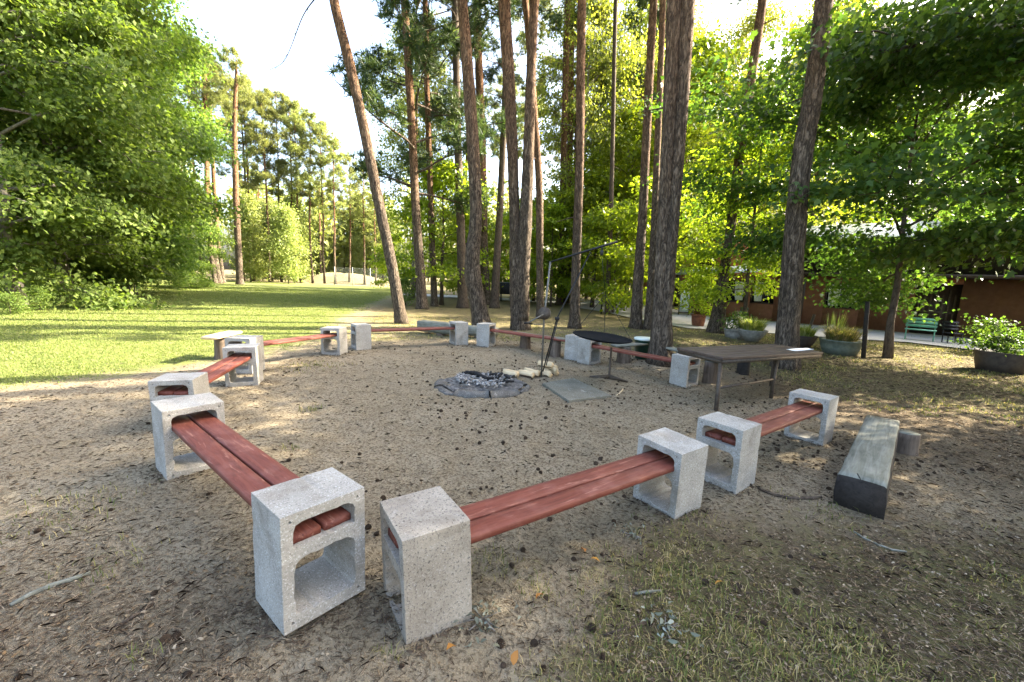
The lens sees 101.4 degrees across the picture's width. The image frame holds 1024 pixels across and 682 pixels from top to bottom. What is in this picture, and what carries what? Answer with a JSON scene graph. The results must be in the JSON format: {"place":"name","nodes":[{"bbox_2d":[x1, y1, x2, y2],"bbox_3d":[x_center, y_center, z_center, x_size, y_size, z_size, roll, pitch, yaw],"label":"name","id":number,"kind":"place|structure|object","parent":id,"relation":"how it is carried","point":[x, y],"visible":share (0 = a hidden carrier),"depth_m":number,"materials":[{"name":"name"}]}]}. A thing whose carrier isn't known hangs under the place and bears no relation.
{"place":"outdoors","nodes":[
{"label":"outdoors","id":0,"kind":"place"},
{"bbox_2d":[0,282,390,388],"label":"lawn grass","id":1,"kind":"structure","parent":0,"point":[122,319],"depth_m":10.61,"materials":[{"name":"green plant"}]},
{"bbox_2d":[0,270,1023,681],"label":"ground","id":2,"kind":"structure","parent":0,"point":[458,654],"depth_m":2.94,"materials":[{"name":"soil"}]},
{"bbox_2d":[0,0,234,311],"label":"broadleaf tree","id":3,"kind":"object","parent":2,"relation":"on","point":[64,99],"visible":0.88,"depth_m":13.11,"materials":[{"name":"green plant"}]},
{"bbox_2d":[4,7,240,291],"bbox_3d":[-21.326,-9.010,22.165,12.110,14.733,10.372,10,12,43],"label":"broadleaf tree","id":4,"kind":"object","parent":2,"relation":"on","point":[188,228],"visible":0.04,"depth_m":22.56,"materials":[{"name":"green plant"}]},
{"bbox_2d":[0,0,252,291],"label":"broadleaf tree","id":5,"kind":"object","parent":2,"relation":"on","point":[181,243],"visible":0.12,"depth_m":19.76,"materials":[{"name":"green plant"}]},
{"bbox_2d":[0,0,260,298],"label":"broadleaf tree","id":6,"kind":"object","parent":2,"relation":"on","point":[124,156],"visible":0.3,"depth_m":15.90,"materials":[{"name":"green plant"}]},
{"bbox_2d":[147,372,209,402],"bbox_3d":[-3.145,0.579,3.992,0.356,0.500,0.296,-1,10,-13],"label":"concrete block","id":7,"kind":"object","parent":2,"relation":"on","point":[196,382],"depth_m":3.86,"materials":[{"name":"grey concrete"}]},
{"bbox_2d":[158,352,251,395],"bbox_3d":[-3.279,0.328,4.639,0.258,0.039,1.639,1,11,-12],"label":"red bench","id":8,"kind":"object","parent":7,"relation":"on","point":[218,369],"visible":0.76,"depth_m":4.64,"materials":[{"name":"brown wood"}]},
{"bbox_2d":[151,392,224,479],"bbox_3d":[-2.326,0.676,3.026,0.296,0.500,0.356,11,12,38],"label":"concrete block","id":9,"kind":"object","parent":2,"relation":"on","point":[169,465],"depth_m":2.91,"materials":[{"name":"grey concrete"}]},
{"bbox_2d":[171,411,350,543],"bbox_3d":[-1.609,0.670,2.429,2.100,0.038,0.257,9,11,39],"label":"red bench","id":10,"kind":"object","parent":9,"relation":"on","point":[243,468],"visible":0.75,"depth_m":2.33,"materials":[{"name":"brown wood"}]},
{"bbox_2d":[153,168,237,288],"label":"broadleaf tree","id":11,"kind":"object","parent":2,"relation":"on","point":[215,252],"visible":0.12,"depth_m":29.14,"materials":[{"name":"green plant"}]},
{"bbox_2d":[174,40,232,283],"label":"pine tree","id":12,"kind":"object","parent":2,"relation":"on","point":[210,101],"visible":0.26,"depth_m":36.69,"materials":[{"name":"green plant"}]},
{"bbox_2d":[185,43,225,283],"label":"pine tree","id":13,"kind":"object","parent":2,"relation":"on","point":[203,97],"visible":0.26,"depth_m":36.45,"materials":[{"name":"green plant"}]},
{"bbox_2d":[199,43,264,284],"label":"pine tree","id":14,"kind":"object","parent":2,"relation":"on","point":[237,78],"visible":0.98,"depth_m":36.24,"materials":[{"name":"green plant"}]},
{"bbox_2d":[213,73,263,280],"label":"pine tree","id":15,"kind":"object","parent":2,"relation":"on","point":[249,137],"visible":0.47,"depth_m":45.41,"materials":[{"name":"green plant"}]},
{"bbox_2d":[222,343,263,386],"bbox_3d":[-3.422,0.303,5.346,0.356,0.500,0.296,-2,10,-19],"label":"concrete block","id":16,"kind":"object","parent":2,"relation":"on","point":[232,379],"depth_m":5.27,"materials":[{"name":"grey concrete"}]},
{"bbox_2d":[224,335,264,373],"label":"concrete block","id":17,"kind":"object","parent":2,"relation":"on","point":[243,368],"depth_m":5.85,"materials":[{"name":"grey concrete"}]},
{"bbox_2d":[218,71,273,281],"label":"pine tree","id":18,"kind":"object","parent":2,"relation":"on","point":[258,160],"visible":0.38,"depth_m":45.75,"materials":[{"name":"green plant"}]},
{"bbox_2d":[221,187,275,281],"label":"birch tree","id":19,"kind":"object","parent":2,"relation":"on","point":[249,204],"visible":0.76,"depth_m":45.03,"materials":[{"name":"green plant"}]},
{"bbox_2d":[227,86,295,281],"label":"pine tree","id":20,"kind":"object","parent":2,"relation":"on","point":[276,135],"visible":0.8,"depth_m":46.11,"materials":[{"name":"green plant"}]},
{"bbox_2d":[249,88,305,281],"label":"pine tree","id":21,"kind":"object","parent":2,"relation":"on","point":[275,95],"visible":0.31,"depth_m":47.83,"materials":[{"name":"green plant"}]},
{"bbox_2d":[256,197,315,283],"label":"birch tree","id":22,"kind":"object","parent":2,"relation":"on","point":[285,219],"visible":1,"depth_m":45.06,"materials":[{"name":"green plant"}]},
{"bbox_2d":[257,92,314,282],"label":"pine tree","id":23,"kind":"object","parent":2,"relation":"on","point":[288,110],"visible":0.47,"depth_m":47.57,"materials":[{"name":"green plant"}]},
{"bbox_2d":[258,186,322,282],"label":"birch tree","id":24,"kind":"object","parent":2,"relation":"on","point":[287,200],"visible":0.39,"depth_m":50.71,"materials":[{"name":"green plant"}]},
{"bbox_2d":[269,99,319,282],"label":"pine tree","id":25,"kind":"object","parent":2,"relation":"on","point":[294,120],"visible":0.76,"depth_m":47.79,"materials":[{"name":"green plant"}]},
{"bbox_2d":[251,467,364,635],"bbox_3d":[-0.895,0.896,1.859,0.296,0.500,0.356,8,10,39],"label":"concrete block","id":26,"kind":"object","parent":2,"relation":"on","point":[290,598],"depth_m":1.78,"materials":[{"name":"grey concrete"}]},
{"bbox_2d":[277,106,338,282],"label":"pine tree","id":27,"kind":"object","parent":2,"relation":"on","point":[320,130],"visible":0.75,"depth_m":48.16,"materials":[{"name":"green plant"}]},
{"bbox_2d":[299,119,341,283],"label":"pine tree","id":28,"kind":"object","parent":2,"relation":"on","point":[309,162],"visible":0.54,"depth_m":48.99,"materials":[{"name":"green plant"}]},
{"bbox_2d":[308,137,353,283],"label":"pine tree","id":29,"kind":"object","parent":2,"relation":"on","point":[332,154],"visible":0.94,"depth_m":48.27,"materials":[{"name":"green plant"}]},
{"bbox_2d":[320,326,347,354],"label":"concrete block","id":30,"kind":"object","parent":2,"relation":"on","point":[326,343],"depth_m":7.69,"materials":[{"name":"grey concrete"}]},
{"bbox_2d":[270,0,408,323],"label":"pine tree","id":31,"kind":"object","parent":2,"relation":"on","point":[400,315],"visible":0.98,"depth_m":12.28,"materials":[{"name":"brown plant"}]},
{"bbox_2d":[334,153,368,281],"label":"pine tree","id":32,"kind":"object","parent":2,"relation":"on","point":[347,160],"visible":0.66,"depth_m":51.46,"materials":[{"name":"green plant"}]},
{"bbox_2d":[350,323,370,349],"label":"concrete block","id":33,"kind":"object","parent":2,"relation":"on","point":[360,336],"depth_m":8.23,"materials":[{"name":"grey concrete"}]},
{"bbox_2d":[349,168,373,284],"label":"pine tree","id":34,"kind":"object","parent":2,"relation":"on","point":[359,208],"visible":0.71,"depth_m":51.51,"materials":[{"name":"green plant"}]},
{"bbox_2d":[363,232,428,287],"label":"broadleaf tree","id":35,"kind":"object","parent":2,"relation":"on","point":[398,239],"visible":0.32,"depth_m":38.38,"materials":[{"name":"green plant"}]},
{"bbox_2d":[334,22,467,299],"bbox_3d":[-6.198,-10.377,24.532,7.664,15.965,7.530,2,8,0],"label":"pine tree","id":36,"kind":"object","parent":2,"relation":"on","point":[391,137],"visible":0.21,"depth_m":23.64,"materials":[{"name":"plant"}]},
{"bbox_2d":[380,486,471,644],"bbox_3d":[-0.395,1.002,1.901,0.296,0.500,0.356,-5,9,-31],"label":"concrete block","id":37,"kind":"object","parent":2,"relation":"on","point":[427,569],"depth_m":1.77,"materials":[{"name":"grey concrete"}]},
{"bbox_2d":[324,0,529,309],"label":"pine tree","id":38,"kind":"object","parent":2,"relation":"on","point":[368,68],"visible":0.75,"depth_m":17.59,"materials":[{"name":"green plant"}]},
{"bbox_2d":[358,0,500,306],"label":"pine tree","id":39,"kind":"object","parent":2,"relation":"on","point":[481,32],"visible":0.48,"depth_m":18.75,"materials":[{"name":"green plant"}]},
{"bbox_2d":[366,152,504,304],"bbox_3d":[-3.639,-5.586,21.308,6.968,7.654,8.293,1,9,-11],"label":"broadleaf tree","id":40,"kind":"object","parent":2,"relation":"on","point":[445,174],"visible":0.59,"depth_m":20.73,"materials":[{"name":"green plant"}]},
{"bbox_2d":[413,0,488,307],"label":"pine tree","id":41,"kind":"object","parent":2,"relation":"on","point":[462,298],"visible":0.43,"depth_m":19.63,"materials":[{"name":"brown plant"}]},
{"bbox_2d":[423,205,508,289],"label":"broadleaf tree","id":42,"kind":"object","parent":2,"relation":"on","point":[451,239],"visible":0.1,"depth_m":27.30,"materials":[{"name":"green plant"}]},
{"bbox_2d":[451,0,491,324],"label":"pine tree","id":43,"kind":"object","parent":2,"relation":"on","point":[476,294],"visible":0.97,"depth_m":11.66,"materials":[{"name":"brown plant"}]},
{"bbox_2d":[431,20,517,244],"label":"pine tree","id":44,"kind":"object","parent":2,"relation":"on","point":[489,74],"visible":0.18,"depth_m":28.59,"materials":[{"name":"green plant"}]},
{"bbox_2d":[434,372,530,398],"bbox_3d":[-0.417,0.627,5.988,1.386,0.157,1.368,2,8,0],"label":"fire pit","id":45,"kind":"object","parent":2,"relation":"on","point":[472,390],"visible":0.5,"depth_m":5.65,"materials":[{"name":"stone"}]},
{"bbox_2d":[452,594,521,648],"bbox_3d":[-0.145,1.214,1.833,0.375,0.082,0.302,2,8,0],"label":"wilted plant","id":46,"kind":"object","parent":2,"relation":"on","point":[477,619],"visible":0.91,"depth_m":1.83,"materials":[{"name":"grey plant"}]},
{"bbox_2d":[444,0,529,304],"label":"pine tree","id":47,"kind":"object","parent":2,"relation":"on","point":[479,90],"visible":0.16,"depth_m":22.46,"materials":[{"name":"brown plant"}]},
{"bbox_2d":[134,341,845,665],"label":"block litter","id":48,"kind":"object","parent":2,"relation":"on","point":[323,620],"visible":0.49,"depth_m":1.81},
{"bbox_2d":[489,84,505,308],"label":"pine tree","id":49,"kind":"object","parent":2,"relation":"on","point":[494,296],"visible":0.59,"depth_m":20.71,"materials":[{"name":"brown plant"}]},
{"bbox_2d":[484,73,524,294],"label":"pine tree","id":50,"kind":"object","parent":2,"relation":"on","point":[492,118],"visible":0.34,"depth_m":35.79,"materials":[{"name":"green plant"}]},
{"bbox_2d":[482,0,538,330],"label":"pine tree","id":51,"kind":"object","parent":2,"relation":"on","point":[520,226],"visible":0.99,"depth_m":11.94,"materials":[{"name":"brown plant"}]},
{"bbox_2d":[0,312,1023,681],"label":"wild grass","id":52,"kind":"structure","parent":2,"relation":"on","point":[752,620],"depth_m":1.97,"materials":[{"name":"green plant"}]},
{"bbox_2d":[0,328,1023,681],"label":"twig litter","id":53,"kind":"object","parent":2,"relation":"on","point":[526,524],"visible":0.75,"depth_m":2.42,"materials":[{"name":"brown wood"}]},
{"bbox_2d":[494,0,563,183],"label":"pine tree","id":54,"kind":"object","parent":2,"relation":"on","point":[519,81],"visible":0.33,"depth_m":27.68,"materials":[{"name":"green plant"}]},
{"bbox_2d":[520,0,543,318],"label":"pine tree","id":55,"kind":"object","parent":2,"relation":"on","point":[539,229],"visible":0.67,"depth_m":15.80,"materials":[{"name":"brown plant"}]},
{"bbox_2d":[501,196,601,305],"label":"broadleaf tree","id":56,"kind":"object","parent":2,"relation":"on","point":[550,221],"visible":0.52,"depth_m":23.51,"materials":[{"name":"green plant"}]},
{"bbox_2d":[529,0,594,304],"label":"pine tree","id":57,"kind":"object","parent":2,"relation":"on","point":[557,16],"visible":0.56,"depth_m":24.58,"materials":[{"name":"brown plant"}]},
{"bbox_2d":[146,340,983,475],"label":"pine cones","id":58,"kind":"object","parent":2,"relation":"on","point":[779,435],"visible":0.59,"depth_m":5.65,"materials":[{"name":"brown plant"}]},
{"bbox_2d":[507,198,624,304],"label":"broadleaf tree","id":59,"kind":"object","parent":2,"relation":"on","point":[557,255],"visible":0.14,"depth_m":25.36,"materials":[{"name":"green plant"}]},
{"bbox_2d":[524,241,617,376],"bbox_3d":[0.847,-0.399,6.368,1.302,2.217,0.299,3,8,5],"label":"grill crane","id":60,"kind":"object","parent":2,"relation":"on","point":[544,313],"visible":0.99,"depth_m":6.43,"materials":[{"name":"grey metal"}]},
{"bbox_2d":[573,295,632,343],"bbox_3d":[1.391,-0.349,6.238,0.894,0.673,0.894,7,10,-1],"label":"grill pan","id":61,"kind":"object","parent":60,"relation":"hanging from","point":[603,337],"visible":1,"depth_m":6.38,"materials":[{"name":"black metal"}]},
{"bbox_2d":[557,0,594,328],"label":"pine tree","id":62,"kind":"object","parent":2,"relation":"on","point":[574,321],"visible":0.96,"depth_m":12.84,"materials":[{"name":"brown plant"}]},
{"bbox_2d":[542,378,611,402],"bbox_3d":[0.831,0.703,5.880,0.727,0.102,1.066,-1,9,-23],"label":"paving slab","id":63,"kind":"object","parent":2,"relation":"on","point":[570,390],"depth_m":5.74,"materials":[{"name":"grey concrete"}]},
{"bbox_2d":[536,0,623,302],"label":"pine tree","id":64,"kind":"object","parent":2,"relation":"on","point":[601,69],"visible":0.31,"depth_m":25.65,"materials":[{"name":"green plant"}]},
{"bbox_2d":[514,0,658,216],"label":"birch tree","id":65,"kind":"object","parent":2,"relation":"on","point":[591,35],"visible":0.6,"depth_m":23.94,"materials":[{"name":"green plant"}]},
{"bbox_2d":[577,338,601,364],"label":"concrete block","id":66,"kind":"object","parent":2,"relation":"on","point":[588,354],"depth_m":8.11,"materials":[{"name":"grey concrete"}]},
{"bbox_2d":[531,164,650,307],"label":"broadleaf tree","id":67,"kind":"object","parent":2,"relation":"on","point":[599,179],"visible":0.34,"depth_m":23.05,"materials":[{"name":"green plant"}]},
{"bbox_2d":[173,160,1017,288],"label":"wood","id":68,"kind":"object","parent":2,"relation":"on","point":[344,225],"visible":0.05,"depth_m":67.39,"materials":[{"name":"green plant"}]},
{"bbox_2d":[590,0,624,314],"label":"pine tree","id":69,"kind":"object","parent":2,"relation":"on","point":[612,150],"visible":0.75,"depth_m":18.92,"materials":[{"name":"brown plant"}]},
{"bbox_2d":[562,195,680,312],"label":"broadleaf tree","id":70,"kind":"object","parent":2,"relation":"on","point":[595,288],"visible":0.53,"depth_m":19.85,"materials":[{"name":"green plant"}]},
{"bbox_2d":[548,0,695,291],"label":"birch tree","id":71,"kind":"object","parent":2,"relation":"on","point":[642,15],"visible":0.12,"depth_m":26.77,"materials":[{"name":"green plant"}]},
{"bbox_2d":[549,100,701,302],"bbox_3d":[6.679,-8.097,25.111,8.646,12.309,8.962,-1,9,-22],"label":"broadleaf tree","id":72,"kind":"object","parent":2,"relation":"on","point":[636,120],"visible":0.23,"depth_m":23.45,"materials":[{"name":"green plant"}]},
{"bbox_2d":[587,0,690,305],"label":"pine tree","id":73,"kind":"object","parent":2,"relation":"on","point":[640,3],"visible":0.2,"depth_m":25.74,"materials":[{"name":"green plant"}]},
{"bbox_2d":[628,0,657,328],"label":"pine tree","id":74,"kind":"object","parent":2,"relation":"on","point":[636,320],"visible":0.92,"depth_m":13.63,"materials":[{"name":"brown plant"}]},
{"bbox_2d":[643,0,665,329],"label":"pine tree","id":75,"kind":"object","parent":2,"relation":"on","point":[654,208],"visible":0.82,"depth_m":13.43,"materials":[{"name":"brown plant"}]},
{"bbox_2d":[638,0,695,366],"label":"pine tree","id":76,"kind":"object","parent":2,"relation":"on","point":[680,15],"visible":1,"depth_m":7.56,"materials":[{"name":"brown plant"}]},
{"bbox_2d":[633,427,708,518],"bbox_3d":[1.120,0.939,2.985,0.296,0.500,0.356,-5,13,-33],"label":"concrete block","id":77,"kind":"object","parent":2,"relation":"on","point":[682,496],"depth_m":2.88,"materials":[{"name":"grey concrete"}]},
{"bbox_2d":[388,449,673,547],"bbox_3d":[0.364,0.855,2.424,2.106,0.039,0.257,-2,10,-35],"label":"red bench","id":78,"kind":"object","parent":77,"relation":"on","point":[496,515],"visible":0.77,"depth_m":2.31,"materials":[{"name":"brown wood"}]},
{"bbox_2d":[585,167,757,314],"bbox_3d":[6.508,-4.028,17.843,6.668,6.385,6.375,4,9,10],"label":"broadleaf tree","id":79,"kind":"object","parent":2,"relation":"on","point":[630,213],"visible":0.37,"depth_m":17.23,"materials":[{"name":"green plant"}]},
{"bbox_2d":[600,89,743,287],"bbox_3d":[8.696,-7.345,22.807,8.490,11.661,8.191,7,10,31],"label":"broadleaf tree","id":80,"kind":"object","parent":2,"relation":"on","point":[694,142],"visible":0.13,"depth_m":21.77,"materials":[{"name":"green plant"}]},
{"bbox_2d":[617,0,734,221],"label":"birch tree","id":81,"kind":"object","parent":2,"relation":"on","point":[698,26],"visible":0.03,"depth_m":29.99,"materials":[{"name":"green plant"}]},
{"bbox_2d":[669,353,700,387],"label":"concrete block","id":82,"kind":"object","parent":2,"relation":"on","point":[684,373],"depth_m":6.66,"materials":[{"name":"grey concrete"}]},
{"bbox_2d":[592,19,796,305],"bbox_3d":[12.439,-11.658,28.576,13.197,18.788,13.679,9,11,38],"label":"broadleaf tree","id":83,"kind":"object","parent":2,"relation":"on","point":[699,44],"visible":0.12,"depth_m":26.71,"materials":[{"name":"green plant"}]},
{"bbox_2d":[696,411,761,493],"bbox_3d":[1.702,0.872,3.331,0.296,0.500,0.356,-4,11,-35],"label":"concrete block","id":84,"kind":"object","parent":2,"relation":"on","point":[739,476],"depth_m":3.23,"materials":[{"name":"grey concrete"}]},
{"bbox_2d":[705,0,779,333],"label":"pine tree","id":85,"kind":"object","parent":2,"relation":"on","point":[717,312],"visible":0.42,"depth_m":13.42,"materials":[{"name":"brown plant"}]},
{"bbox_2d":[677,344,822,411],"bbox_3d":[3.351,0.514,5.946,2.204,0.765,0.877,-1,9,-24],"label":"picnic table","id":86,"kind":"object","parent":2,"relation":"on","point":[722,355],"visible":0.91,"depth_m":5.73,"materials":[{"name":"brown wood"}]},
{"bbox_2d":[684,0,818,223],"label":"birch tree","id":87,"kind":"object","parent":2,"relation":"on","point":[748,28],"visible":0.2,"depth_m":27.16,"materials":[{"name":"green plant"}]},
{"bbox_2d":[736,316,772,341],"bbox_3d":[7.006,-0.352,12.125,1.100,0.709,1.182,-2,10,-27],"label":"planter","id":88,"kind":"object","parent":2,"relation":"on","point":[751,331],"visible":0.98,"depth_m":11.95,"materials":[{"name":"grey concrete"}]},
{"bbox_2d":[676,90,850,321],"bbox_3d":[7.573,-3.878,13.268,5.472,7.515,5.279,-6,12,-43],"label":"broadleaf tree","id":89,"kind":"object","parent":2,"relation":"on","point":[764,265],"visible":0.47,"depth_m":13.07,"materials":[{"name":"green plant"}]},
{"bbox_2d":[769,0,833,370],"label":"pine tree","id":90,"kind":"object","parent":2,"relation":"on","point":[787,330],"visible":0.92,"depth_m":7.66,"materials":[{"name":"brown plant"}]},
{"bbox_2d":[784,388,838,445],"bbox_3d":[3.156,0.802,4.428,0.296,0.500,0.356,-4,11,-38],"label":"concrete block","id":91,"kind":"object","parent":2,"relation":"on","point":[826,417],"depth_m":4.33,"materials":[{"name":"grey concrete"}]},
{"bbox_2d":[705,400,822,445],"bbox_3d":[2.438,0.721,3.865,2.056,0.039,0.257,-3,10,-37],"label":"red bench","id":92,"kind":"object","parent":91,"relation":"on","point":[782,417],"visible":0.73,"depth_m":3.84,"materials":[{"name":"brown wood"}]},
{"bbox_2d":[623,0,1023,358],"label":"maple tree","id":93,"kind":"object","parent":2,"relation":"on","point":[867,161],"visible":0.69,"depth_m":9.75,"materials":[{"name":"green plant"}]},
{"bbox_2d":[764,0,896,225],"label":"birch tree","id":94,"kind":"object","parent":2,"relation":"on","point":[842,3],"visible":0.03,"depth_m":26.70,"materials":[{"name":"green plant"}]},
{"bbox_2d":[696,0,976,258],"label":"broadleaf tree","id":95,"kind":"object","parent":2,"relation":"on","point":[793,37],"visible":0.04,"depth_m":24.01,"materials":[{"name":"green plant"}]},
{"bbox_2d":[816,324,871,355],"bbox_3d":[8.088,-0.045,10.315,1.377,0.736,1.383,2,8,0],"label":"planter","id":96,"kind":"object","parent":2,"relation":"on","point":[843,342],"visible":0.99,"depth_m":10.07,"materials":[{"name":"grey concrete"}]},
{"bbox_2d":[675,217,1023,342],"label":"lodge building","id":97,"kind":"structure","parent":2,"relation":"on","point":[1000,296],"depth_m":15.84,"materials":[{"name":"wood"}]},
{"bbox_2d":[833,415,899,519],"bbox_3d":[3.162,1.037,3.679,0.296,0.316,2.096,10,12,43],"label":"beam bench","id":98,"kind":"object","parent":2,"relation":"on","point":[863,480],"visible":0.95,"depth_m":3.10,"materials":[{"name":"grey wood"}]},
{"bbox_2d":[731,0,1023,283],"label":"maple tree","id":99,"kind":"object","parent":2,"relation":"on","point":[949,245],"visible":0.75,"depth_m":8.08,"materials":[{"name":"green plant"}]},
{"bbox_2d":[896,429,920,455],"bbox_3d":[3.854,1.024,4.143,0.236,0.270,0.223,2,8,0],"label":"tree stump","id":100,"kind":"object","parent":2,"relation":"on","point":[908,444],"visible":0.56,"depth_m":4.05,"materials":[{"name":"grey plant"}]},
{"bbox_2d":[877,9,1023,222],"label":"broadleaf tree","id":101,"kind":"object","parent":2,"relation":"on","point":[980,120],"visible":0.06,"depth_m":20.67,"materials":[{"name":"green plant"}]},
{"bbox_2d":[947,314,1022,351],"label":"shrub","id":102,"kind":"object","parent":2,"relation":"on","point":[992,325],"visible":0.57,"depth_m":11.36,"materials":[{"name":"green plant"}]},
{"bbox_2d":[967,326,1023,374],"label":"planter","id":103,"kind":"object","parent":2,"relation":"on","point":[996,357],"visible":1,"depth_m":8.61,"materials":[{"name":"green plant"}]},
{"bbox_2d":[142,0,1017,285],"label":"sky","id":104,"kind":"structure","parent":0,"point":[262,31],"materials":[{"name":"white"}]},
{"bbox_2d":[580,300,1023,350],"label":"paved walkway","id":105,"kind":"structure","parent":0,"point":[681,320],"depth_m":15.58,"materials":[{"name":"concrete"}]},
{"bbox_2d":[675,264,732,325],"bbox_3d":[7.107,-1.700,15.632,2.151,2.355,2.060,2,8,0],"label":"planter","id":106,"kind":"object","parent":105,"relation":"on","point":[697,319],"visible":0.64,"depth_m":15.66,"materials":[{"name":"ceramic"}]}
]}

